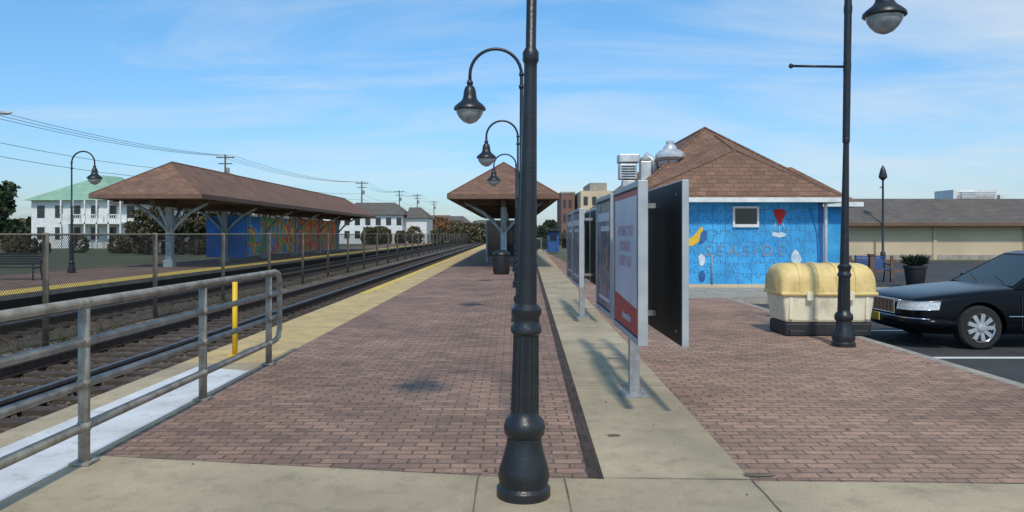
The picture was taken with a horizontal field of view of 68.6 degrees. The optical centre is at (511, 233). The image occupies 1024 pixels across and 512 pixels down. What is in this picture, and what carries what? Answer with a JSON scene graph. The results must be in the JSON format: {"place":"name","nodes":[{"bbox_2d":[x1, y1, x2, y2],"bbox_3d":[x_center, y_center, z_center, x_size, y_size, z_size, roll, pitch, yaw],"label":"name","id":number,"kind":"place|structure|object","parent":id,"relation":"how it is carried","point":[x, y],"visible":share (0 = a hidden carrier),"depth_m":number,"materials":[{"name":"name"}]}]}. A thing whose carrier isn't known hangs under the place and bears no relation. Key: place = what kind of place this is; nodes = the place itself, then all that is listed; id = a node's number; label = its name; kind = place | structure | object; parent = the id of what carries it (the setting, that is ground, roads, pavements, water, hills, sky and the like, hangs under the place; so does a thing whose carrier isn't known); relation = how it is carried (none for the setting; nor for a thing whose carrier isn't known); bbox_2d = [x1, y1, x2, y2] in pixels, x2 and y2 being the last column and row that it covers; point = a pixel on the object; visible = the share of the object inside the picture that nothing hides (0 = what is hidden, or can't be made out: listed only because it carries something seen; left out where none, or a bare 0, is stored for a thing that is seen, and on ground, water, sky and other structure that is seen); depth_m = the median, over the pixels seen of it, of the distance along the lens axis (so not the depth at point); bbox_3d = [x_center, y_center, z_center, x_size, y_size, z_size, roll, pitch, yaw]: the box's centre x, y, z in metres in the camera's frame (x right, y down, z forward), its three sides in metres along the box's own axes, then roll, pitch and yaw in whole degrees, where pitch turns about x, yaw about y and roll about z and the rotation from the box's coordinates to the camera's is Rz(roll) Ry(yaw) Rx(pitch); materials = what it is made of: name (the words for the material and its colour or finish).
{"place":"outdoors","nodes":[
{"label":"outdoors","id":0,"kind":"place"},
{"bbox_2d":[339,215,405,243],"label":"walls","id":1,"kind":"structure","parent":0,"point":[352,227],"depth_m":130.00,"materials":[{"name":"white paint"}]},
{"bbox_2d":[344,218,401,237],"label":"windows","id":2,"kind":"structure","parent":1,"relation":"attached to","point":[378,221],"depth_m":129.95,"materials":[{"name":"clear glass"}]},
{"bbox_2d":[355,203,407,214],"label":"roof","id":3,"kind":"structure","parent":1,"relation":"on","point":[384,209],"depth_m":132.21,"materials":[{"name":"grey"}]},
{"bbox_2d":[432,216,470,222],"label":"roof","id":4,"kind":"structure","parent":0,"point":[463,218],"depth_m":213.80,"materials":[{"name":"grey"}]},
{"bbox_2d":[0,237,988,417],"bbox_3d":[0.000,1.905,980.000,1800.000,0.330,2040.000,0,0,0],"label":"ground","id":5,"kind":"structure","parent":0,"point":[561,254],"depth_m":45.53,"materials":[{"name":"gravel"}]},
{"bbox_2d":[0,204,15,232],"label":"evergreen tree","id":6,"kind":"object","parent":5,"relation":"on","point":[5,212],"visible":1,"depth_m":56.83,"materials":[{"name":"green plant"}]},
{"bbox_2d":[0,180,20,217],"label":"pine tree","id":7,"kind":"object","parent":5,"relation":"on","point":[8,190],"visible":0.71,"depth_m":60.15,"materials":[{"name":"green plant"}]},
{"bbox_2d":[60,200,120,248],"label":"balcony posts","id":8,"kind":"object","parent":5,"relation":"on","point":[84,218],"visible":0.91,"depth_m":88.22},
{"bbox_2d":[0,233,205,253],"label":"hedge","id":9,"kind":"object","parent":5,"relation":"on","point":[135,246],"visible":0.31,"depth_m":66.18,"materials":[{"name":"green plant"}]},
{"bbox_2d":[31,200,186,247],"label":"walls","id":10,"kind":"structure","parent":5,"relation":"on","point":[49,221],"depth_m":90.00,"materials":[{"name":"white paint"}]},
{"bbox_2d":[25,175,124,200],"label":"green roof","id":11,"kind":"structure","parent":10,"relation":"on","point":[82,190],"depth_m":91.13,"materials":[{"name":"metal"}]},
{"bbox_2d":[37,205,133,239],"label":"windows","id":12,"kind":"structure","parent":10,"relation":"attached to","point":[41,212],"depth_m":89.97,"materials":[{"name":"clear glass"}]},
{"bbox_2d":[36,204,130,226],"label":"window heads","id":13,"kind":"object","parent":12,"relation":"attached to","point":[78,204],"depth_m":89.95,"materials":[{"name":"white paint"}]},
{"bbox_2d":[60,214,125,223],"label":"balcony deck","id":14,"kind":"structure","parent":10,"relation":"attached to","point":[92,222],"depth_m":88.20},
{"bbox_2d":[0,212,252,240],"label":"distant trees","id":15,"kind":"object","parent":5,"relation":"on","point":[14,225],"visible":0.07,"depth_m":170.66,"materials":[{"name":"green plant"}]},
{"bbox_2d":[124,209,151,254],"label":"tree","id":16,"kind":"object","parent":5,"relation":"on","point":[132,227],"visible":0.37,"depth_m":62.19,"materials":[{"name":"green plant"}]},
{"bbox_2d":[137,206,175,253],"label":"tree","id":17,"kind":"object","parent":5,"relation":"on","point":[155,227],"visible":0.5,"depth_m":60.49,"materials":[{"name":"green plant"}]},
{"bbox_2d":[162,208,195,254],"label":"tree","id":18,"kind":"object","parent":5,"relation":"on","point":[178,230],"visible":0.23,"depth_m":61.79,"materials":[{"name":"green plant"}]},
{"bbox_2d":[179,208,220,254],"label":"tree","id":19,"kind":"object","parent":5,"relation":"on","point":[193,223],"visible":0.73,"depth_m":60.48,"materials":[{"name":"green plant"}]},
{"bbox_2d":[216,155,233,173],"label":"utility pole","id":20,"kind":"object","parent":5,"relation":"on","point":[226,170],"visible":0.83,"depth_m":109.90,"materials":[{"name":"brown wood"}]},
{"bbox_2d":[0,114,433,209],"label":"overhead wires","id":21,"kind":"object","parent":20,"relation":"attached to","point":[180,151],"visible":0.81,"depth_m":84.96,"materials":[{"name":"metal"}]},
{"bbox_2d":[0,242,454,308],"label":"platform","id":22,"kind":"structure","parent":5,"relation":"on","point":[102,286],"depth_m":26.61,"materials":[{"name":"grey concrete"}]},
{"bbox_2d":[0,243,422,290],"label":"platform paving","id":23,"kind":"structure","parent":22,"relation":"on","point":[209,264],"depth_m":32.74,"materials":[{"name":"brick"}]},
{"bbox_2d":[0,253,41,279],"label":"park bench","id":24,"kind":"object","parent":23,"relation":"on","point":[21,261],"visible":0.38,"depth_m":26.27,"materials":[{"name":"black paint"}]},
{"bbox_2d":[67,151,102,272],"bbox_3d":[-17.465,-0.900,30.700,1.400,5.000,0.590,0,0,0],"label":"street lamp","id":25,"kind":"object","parent":23,"relation":"on","point":[94,177],"visible":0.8,"depth_m":30.66,"materials":[{"name":"metal"}]},
{"bbox_2d":[89,161,375,266],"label":"platform shelter","id":26,"kind":"object","parent":23,"relation":"on","point":[170,186],"visible":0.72,"depth_m":42.90,"materials":[{"name":"wood"}]},
{"bbox_2d":[0,241,447,295],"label":"platform tactile","id":27,"kind":"object","parent":22,"relation":"on","point":[196,270],"depth_m":27.50,"materials":[{"name":"yellow paint"}]},
{"bbox_2d":[0,240,481,430],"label":"track ballast","id":28,"kind":"structure","parent":5,"relation":"on","point":[259,289],"depth_m":17.97,"materials":[{"name":"gravel"}]},
{"bbox_2d":[0,277,360,426],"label":"ballast stones","id":29,"kind":"object","parent":28,"relation":"on","point":[70,394],"visible":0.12,"depth_m":14.46,"materials":[{"name":"gravel"}]},
{"bbox_2d":[14,269,356,349],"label":"weeds","id":30,"kind":"object","parent":28,"relation":"on","point":[68,338],"visible":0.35,"depth_m":17.07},
{"bbox_2d":[0,242,462,340],"bbox_3d":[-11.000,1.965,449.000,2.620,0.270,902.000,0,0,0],"label":"railway track","id":31,"kind":"structure","parent":28,"relation":"on","point":[242,286],"depth_m":22.52,"materials":[{"name":"metal"}]},
{"bbox_2d":[0,242,485,432],"bbox_3d":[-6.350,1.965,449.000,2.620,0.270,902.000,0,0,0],"label":"railway track","id":32,"kind":"structure","parent":28,"relation":"on","point":[322,295],"depth_m":13.60,"materials":[{"name":"metal"}]},
{"bbox_2d":[0,233,483,354],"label":"chain link fence","id":33,"kind":"object","parent":5,"relation":"on","point":[45,288],"visible":0.39,"depth_m":18.05,"materials":[{"name":"grey"}]},
{"bbox_2d":[360,226,446,244],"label":"hedge","id":34,"kind":"object","parent":5,"relation":"on","point":[384,230],"visible":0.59,"depth_m":123.63,"materials":[{"name":"green plant"}]},
{"bbox_2d":[404,218,432,242],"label":"wing","id":35,"kind":"structure","parent":5,"relation":"on","point":[425,225],"depth_m":132.00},
{"bbox_2d":[406,207,434,218],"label":"wing roof","id":36,"kind":"structure","parent":35,"relation":"on","point":[416,212],"depth_m":133.68,"materials":[{"name":"grey"}]},
{"bbox_2d":[433,216,459,240],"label":"distant trees","id":37,"kind":"object","parent":5,"relation":"on","point":[444,222],"visible":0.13,"depth_m":167.10,"materials":[{"name":"orange plant"}]},
{"bbox_2d":[447,220,485,242],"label":"distant trees","id":38,"kind":"object","parent":5,"relation":"on","point":[475,233],"visible":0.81,"depth_m":151.21,"materials":[{"name":"green plant"}]},
{"bbox_2d":[537,219,556,236],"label":"distant trees","id":39,"kind":"object","parent":5,"relation":"on","point":[547,224],"visible":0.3,"depth_m":362.27,"materials":[{"name":"green plant"}]},
{"bbox_2d":[545,229,560,251],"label":"ticket machine","id":40,"kind":"object","parent":5,"relation":"on","point":[553,241],"visible":0.98,"depth_m":65.60,"materials":[{"name":"blue plastic"}]},
{"bbox_2d":[541,232,566,247],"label":"shrubs","id":41,"kind":"object","parent":5,"relation":"on","point":[564,239],"visible":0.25,"depth_m":90.15,"materials":[{"name":"green plant"}]},
{"bbox_2d":[823,207,840,262],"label":"wing walls","id":42,"kind":"structure","parent":5,"relation":"on","point":[834,224],"depth_m":26.00,"materials":[{"name":"paint"}]},
{"bbox_2d":[878,165,886,259],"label":"parking lot lamp","id":43,"kind":"object","parent":5,"relation":"on","point":[882,176],"visible":0.88,"depth_m":48.93,"materials":[{"name":"metal"}]},
{"bbox_2d":[753,304,1023,383],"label":"parking lot","id":44,"kind":"structure","parent":5,"relation":"on","point":[950,345],"depth_m":11.26,"materials":[{"name":"asphalt"}]},
{"bbox_2d":[727,298,1023,387],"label":"kerb","id":45,"kind":"structure","parent":44,"relation":"on","point":[749,301],"depth_m":10.01,"materials":[{"name":"grey concrete"}]},
{"bbox_2d":[870,250,1023,348],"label":"parked car","id":46,"kind":"object","parent":44,"relation":"on","point":[981,306],"visible":0.93,"depth_m":11.32,"materials":[{"name":"black paint"}]},
{"bbox_2d":[871,330,1023,357],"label":"parking line","id":47,"kind":"object","parent":44,"relation":"on","point":[954,357],"visible":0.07,"depth_m":10.50,"materials":[{"name":"white paint"}]},
{"bbox_2d":[852,261,986,286],"bbox_3d":[51.000,1.731,32.880,78.000,0.001,28.240,0,0,0],"label":"parking lot rear","id":48,"kind":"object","parent":5,"relation":"on","point":[939,271],"depth_m":34.48,"materials":[{"name":"concrete"}]},
{"bbox_2d":[867,254,875,276],"bbox_3d":[12.475,1.215,26.075,0.210,1.030,0.210,0,0,0],"label":"wooden post","id":49,"kind":"object","parent":48,"relation":"on","point":[871,261],"visible":0.75,"depth_m":26.00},
{"bbox_2d":[854,255,891,281],"bbox_3d":[13.000,1.255,27.055,1.100,0.960,0.593,0,0,0],"label":"park bench","id":50,"kind":"object","parent":48,"relation":"on","point":[882,257],"visible":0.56,"depth_m":27.27,"materials":[{"name":"blue plastic"}]},
{"bbox_2d":[849,256,903,278],"bbox_3d":[13.850,1.290,29.005,3.300,0.880,0.110,0,0,0],"label":"wooden railing","id":51,"kind":"object","parent":48,"relation":"on","point":[891,260],"visible":0.18,"depth_m":29.00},
{"bbox_2d":[899,254,930,284],"bbox_3d":[13.101,1.180,24.393,1.013,1.100,1.003,0,0,0],"label":"potted plant","id":52,"kind":"object","parent":48,"relation":"on","point":[915,268],"visible":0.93,"depth_m":24.16,"materials":[{"name":"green plant"}]},
{"bbox_2d":[0,363,1023,511],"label":"concrete walk","id":53,"kind":"structure","parent":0,"point":[115,484],"depth_m":4.66,"materials":[{"name":"concrete"}]},
{"bbox_2d":[496,0,549,504],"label":"street lamp","id":54,"kind":"object","parent":53,"relation":"on","point":[523,474],"visible":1,"depth_m":4.54,"materials":[{"name":"metal"}]},
{"bbox_2d":[90,454,1012,511],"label":"pavement joints","id":55,"kind":"object","parent":53,"relation":"on","point":[567,476],"visible":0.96,"depth_m":4.87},
{"bbox_2d":[0,0,1023,225],"label":"sky","id":56,"kind":"structure","parent":0,"point":[353,91],"materials":[{"name":"blue"}]},
{"bbox_2d":[557,194,574,245],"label":"walls","id":57,"kind":"structure","parent":0,"point":[561,224],"depth_m":110.00,"materials":[{"name":"red brick"}]},
{"bbox_2d":[575,191,612,212],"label":"walls","id":58,"kind":"structure","parent":0,"point":[579,198],"depth_m":105.00,"materials":[{"name":"beige paint"}]},
{"bbox_2d":[583,183,606,190],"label":"storey","id":59,"kind":"object","parent":58,"relation":"on","point":[595,187],"visible":0.71,"depth_m":106.00,"materials":[{"name":"grey concrete"}]},
{"bbox_2d":[849,226,1022,254],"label":"walls","id":60,"kind":"structure","parent":0,"point":[953,240],"depth_m":50.00,"materials":[{"name":"beige paint"}]},
{"bbox_2d":[849,255,998,259],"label":"base band","id":61,"kind":"object","parent":60,"relation":"attached to","point":[961,257],"depth_m":49.95,"materials":[{"name":"grey concrete"}]},
{"bbox_2d":[933,226,1023,259],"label":"pilasters","id":62,"kind":"object","parent":60,"relation":"attached to","point":[934,242],"visible":0.3,"depth_m":49.90,"materials":[{"name":"beige paint"}]},
{"bbox_2d":[849,199,1023,222],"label":"roof","id":63,"kind":"structure","parent":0,"point":[953,211],"depth_m":51.16,"materials":[{"name":"grey"}]},
{"bbox_2d":[849,223,1023,225],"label":"eave fascia","id":64,"kind":"structure","parent":63,"relation":"attached to","point":[937,224],"depth_m":49.10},
{"bbox_2d":[934,190,1006,198],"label":"rooftop units","id":65,"kind":"object","parent":63,"relation":"on","point":[949,194],"visible":0.81,"depth_m":53.60,"materials":[{"name":"white paint"}]},
{"bbox_2d":[958,192,995,197],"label":"unit grilles","id":66,"kind":"object","parent":65,"relation":"attached to","point":[976,194],"visible":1,"depth_m":53.38,"materials":[{"name":"metal"}]},
{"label":"station platform","id":67,"kind":"structure","parent":0,"visible":0},
{"bbox_2d":[0,367,248,500],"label":"white ramp edge","id":68,"kind":"object","parent":67,"relation":"on","point":[26,472],"visible":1,"depth_m":6.09,"materials":[{"name":"concrete"}]},
{"bbox_2d":[0,269,281,469],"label":"pipe railing","id":69,"kind":"object","parent":67,"relation":"on","point":[85,382],"visible":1,"depth_m":5.56,"materials":[{"name":"metal"}]},
{"bbox_2d":[182,245,485,362],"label":"tactile strip","id":70,"kind":"object","parent":67,"relation":"on","point":[298,332],"visible":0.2,"depth_m":13.70,"materials":[{"name":"concrete"}]},
{"bbox_2d":[228,282,237,356],"bbox_3d":[-3.630,1.115,9.840,0.140,0.970,0.140,0,0,0],"label":"yellow marker post","id":71,"kind":"object","parent":70,"relation":"on","point":[235,318],"visible":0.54,"depth_m":9.81,"materials":[{"name":"metal"}]},
{"bbox_2d":[359,244,485,293],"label":"tactile edge line","id":72,"kind":"object","parent":70,"relation":"on","point":[387,283],"visible":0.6,"depth_m":27.43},
{"bbox_2d":[96,248,603,478],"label":"brick platform","id":73,"kind":"structure","parent":67,"relation":"on","point":[432,397],"depth_m":7.25,"materials":[{"name":"brick"}]},
{"bbox_2d":[454,47,523,321],"bbox_3d":[-0.372,-0.903,13.700,1.400,5.000,0.590,0,0,0],"label":"street lamp","id":74,"kind":"object","parent":73,"relation":"on","point":[469,108],"visible":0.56,"depth_m":13.65,"materials":[{"name":"metal"}]},
{"bbox_2d":[477,120,518,287],"bbox_3d":[-0.360,-0.900,22.400,1.400,5.000,0.590,0,0,0],"label":"street lamp","id":75,"kind":"object","parent":73,"relation":"on","point":[486,156],"visible":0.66,"depth_m":22.35,"materials":[{"name":"metal"}]},
{"bbox_2d":[493,250,509,274],"bbox_3d":[-0.420,1.115,29.700,0.700,0.969,0.700,0,0,0],"label":"trash can","id":76,"kind":"object","parent":73,"relation":"on","point":[501,262],"visible":0.98,"depth_m":29.44,"materials":[{"name":"plastic"}]},
{"bbox_2d":[487,154,516,271],"bbox_3d":[-0.365,-0.900,31.800,1.400,5.000,0.590,0,0,0],"label":"street lamp","id":77,"kind":"object","parent":73,"relation":"on","point":[493,179],"visible":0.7,"depth_m":31.75,"materials":[{"name":"metal"}]},
{"bbox_2d":[447,162,558,261],"bbox_3d":[-0.400,-0.947,53.900,5.060,5.093,40.260,0,0,0],"label":"platform shelter","id":78,"kind":"object","parent":73,"relation":"on","point":[480,196],"visible":0.64,"depth_m":36.05,"materials":[{"name":"wood"}]},
{"bbox_2d":[537,266,603,477],"bbox_3d":[1.217,1.596,37.451,0.101,0.001,65.114,0,0,1],"label":"dark border course","id":79,"kind":"object","parent":73,"relation":"on","point":[593,467],"visible":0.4,"depth_m":6.86,"materials":[{"name":"brick"}]},
{"bbox_2d":[537,249,750,480],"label":"concrete strip","id":80,"kind":"object","parent":67,"relation":"on","point":[676,441],"visible":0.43,"depth_m":6.72,"materials":[{"name":"concrete"}]},
{"bbox_2d":[192,360,833,494],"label":"pavement spots","id":81,"kind":"object","parent":80,"relation":"on","point":[754,474],"visible":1,"depth_m":4.97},
{"bbox_2d":[537,239,547,252],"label":"newspaper box","id":82,"kind":"object","parent":80,"relation":"on","point":[544,244],"visible":0.8,"depth_m":61.80,"materials":[{"name":"plastic"}]},
{"bbox_2d":[567,208,595,317],"bbox_3d":[1.398,0.575,14.840,0.440,2.050,3.520,0,0,0],"label":"display sign","id":83,"kind":"object","parent":80,"relation":"on","point":[581,245],"visible":0.89,"depth_m":14.25,"materials":[{"name":"metal"}]},
{"bbox_2d":[596,180,688,397],"bbox_3d":[1.278,0.575,7.990,0.440,2.050,3.520,0,0,0],"label":"display sign","id":84,"kind":"object","parent":80,"relation":"on","point":[642,257],"visible":1,"depth_m":6.92,"materials":[{"name":"metal"}]},
{"bbox_2d":[689,284,764,286],"bbox_3d":[6.610,1.575,28.180,5.260,0.150,11.640,0,0,0],"label":"base course","id":85,"kind":"object","parent":67,"relation":"on","point":[726,285],"visible":0.07,"depth_m":22.36,"materials":[{"name":"beige paint"}]},
{"bbox_2d":[689,202,817,283],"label":"walls","id":86,"kind":"structure","parent":85,"relation":"on","point":[758,268],"depth_m":22.40,"materials":[{"name":"paint"}]},
{"bbox_2d":[689,227,702,245],"bbox_3d":[5.401,0.078,22.382,0.603,0.584,0.001,0,0,0],"label":"mural crescent","id":87,"kind":"object","parent":86,"relation":"attached to","point":[694,239],"visible":0.8,"depth_m":22.38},
{"bbox_2d":[699,230,706,243],"bbox_3d":[5.692,0.097,22.380,0.253,0.428,0.001,0,0,0],"label":"mural fish","id":88,"kind":"object","parent":86,"relation":"attached to","point":[703,236],"visible":1,"depth_m":22.38},
{"bbox_2d":[586,197,863,211],"bbox_3d":[7.670,-1.000,28.080,8.620,0.160,12.440,0,0,0],"label":"fascia gutter","id":89,"kind":"object","parent":86,"relation":"on","point":[837,201],"visible":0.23,"depth_m":21.86,"materials":[{"name":"white paint"}]},
{"bbox_2d":[590,129,781,208],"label":"roof","id":90,"kind":"structure","parent":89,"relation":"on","point":[702,138],"depth_m":24.82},
{"bbox_2d":[617,154,650,186],"bbox_3d":[3.985,-1.850,24.285,1.130,1.400,0.670,0,0,0],"label":"rooftop vent box","id":91,"kind":"object","parent":90,"relation":"on","point":[627,169],"visible":0.81,"depth_m":24.01,"materials":[{"name":"metal"}]},
{"bbox_2d":[644,140,684,173],"bbox_3d":[4.875,-2.065,24.040,1.290,1.830,1.020,0,0,0],"label":"rooftop exhaust fan","id":92,"kind":"object","parent":90,"relation":"on","point":[670,152],"visible":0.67,"depth_m":23.78},
{"bbox_2d":[647,127,841,195],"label":"roof hips","id":93,"kind":"object","parent":90,"relation":"on","point":[699,131],"visible":0.62,"depth_m":24.18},
{"bbox_2d":[648,136,841,196],"bbox_3d":[6.575,-2.167,23.465,6.210,2.185,3.070,0,0,0],"label":"front hip","id":94,"kind":"object","parent":90,"relation":"on","point":[734,174],"visible":0.71,"depth_m":22.60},
{"bbox_2d":[648,135,839,195],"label":"front hip caps","id":95,"kind":"object","parent":94,"relation":"attached to","point":[706,162],"visible":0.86,"depth_m":22.91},
{"bbox_2d":[787,167,858,201],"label":"wing roof","id":96,"kind":"structure","parent":89,"relation":"on","point":[823,184],"depth_m":27.02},
{"bbox_2d":[705,245,784,255],"bbox_3d":[6.944,0.504,22.388,2.384,0.322,0.004,0,0,0],"label":"mural lettering","id":97,"kind":"object","parent":86,"relation":"attached to","point":[770,247],"visible":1,"depth_m":22.39},
{"bbox_2d":[732,206,758,226],"bbox_3d":[6.961,-0.505,22.365,0.778,0.622,0.070,0,0,0],"label":"window frame","id":98,"kind":"object","parent":86,"relation":"attached to","point":[740,225],"visible":1,"depth_m":22.33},
{"bbox_2d":[735,208,756,223],"bbox_3d":[6.961,-0.520,22.384,0.658,0.472,0.028,0,0,0],"label":"window pane","id":99,"kind":"object","parent":98,"relation":"in","point":[745,215],"visible":1,"depth_m":22.37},
{"bbox_2d":[689,206,816,283],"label":"puzzle highlights","id":100,"kind":"object","parent":86,"relation":"attached to","point":[753,242],"visible":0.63,"depth_m":22.39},
{"bbox_2d":[689,205,817,282],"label":"puzzle lines","id":101,"kind":"object","parent":86,"relation":"attached to","point":[788,210],"visible":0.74,"depth_m":22.39,"materials":[{"name":"paint"}]},
{"bbox_2d":[773,209,785,224],"bbox_3d":[7.970,-0.487,22.382,0.370,0.506,0.001,0,0,0],"label":"mural balloon","id":102,"kind":"object","parent":86,"relation":"attached to","point":[779,214],"visible":1,"depth_m":22.38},
{"bbox_2d":[791,250,801,262],"bbox_3d":[8.476,0.671,22.382,0.331,0.409,0.001,0,0,0],"label":"mural shell","id":103,"kind":"object","parent":86,"relation":"attached to","point":[795,257],"visible":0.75,"depth_m":22.38},
{"bbox_2d":[809,208,818,262],"bbox_3d":[9.013,0.375,22.382,0.328,2.288,0.054,0,0,0],"label":"mural arch line","id":104,"kind":"object","parent":86,"relation":"attached to","point":[814,221],"visible":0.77,"depth_m":22.36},
{"bbox_2d":[818,202,822,262],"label":"corner trim","id":105,"kind":"structure","parent":86,"relation":"attached to","point":[820,220],"depth_m":22.37,"materials":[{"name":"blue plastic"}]},
{"bbox_2d":[824,203,827,261],"bbox_3d":[9.316,0.293,22.306,0.098,2.414,0.156,0,0,31],"label":"downspout","id":106,"kind":"object","parent":105,"relation":"attached to","point":[825,233],"visible":0.79,"depth_m":22.29,"materials":[{"name":"white paint"}]},
{"bbox_2d":[546,252,1023,483],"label":"brick plaza","id":107,"kind":"structure","parent":67,"relation":"on","point":[948,424],"depth_m":7.04,"materials":[{"name":"brick"}]},
{"bbox_2d":[764,262,878,335],"bbox_3d":[4.945,1.028,12.086,1.510,1.144,0.903,0,0,0],"label":"storage bin","id":108,"kind":"object","parent":107,"relation":"on","point":[802,299],"visible":0.87,"depth_m":11.72,"materials":[{"name":"plastic"}]},
{"bbox_2d":[789,0,907,347],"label":"street lamp","id":109,"kind":"object","parent":107,"relation":"on","point":[882,17],"visible":1,"depth_m":10.65,"materials":[{"name":"metal"}]},
{"bbox_2d":[689,287,887,297],"bbox_3d":[7.500,1.598,20.552,9.000,0.001,3.896,0,0,0],"label":"building apron","id":110,"kind":"object","parent":67,"relation":"on","point":[726,292],"visible":0.29,"depth_m":20.44,"materials":[{"name":"grey concrete"}]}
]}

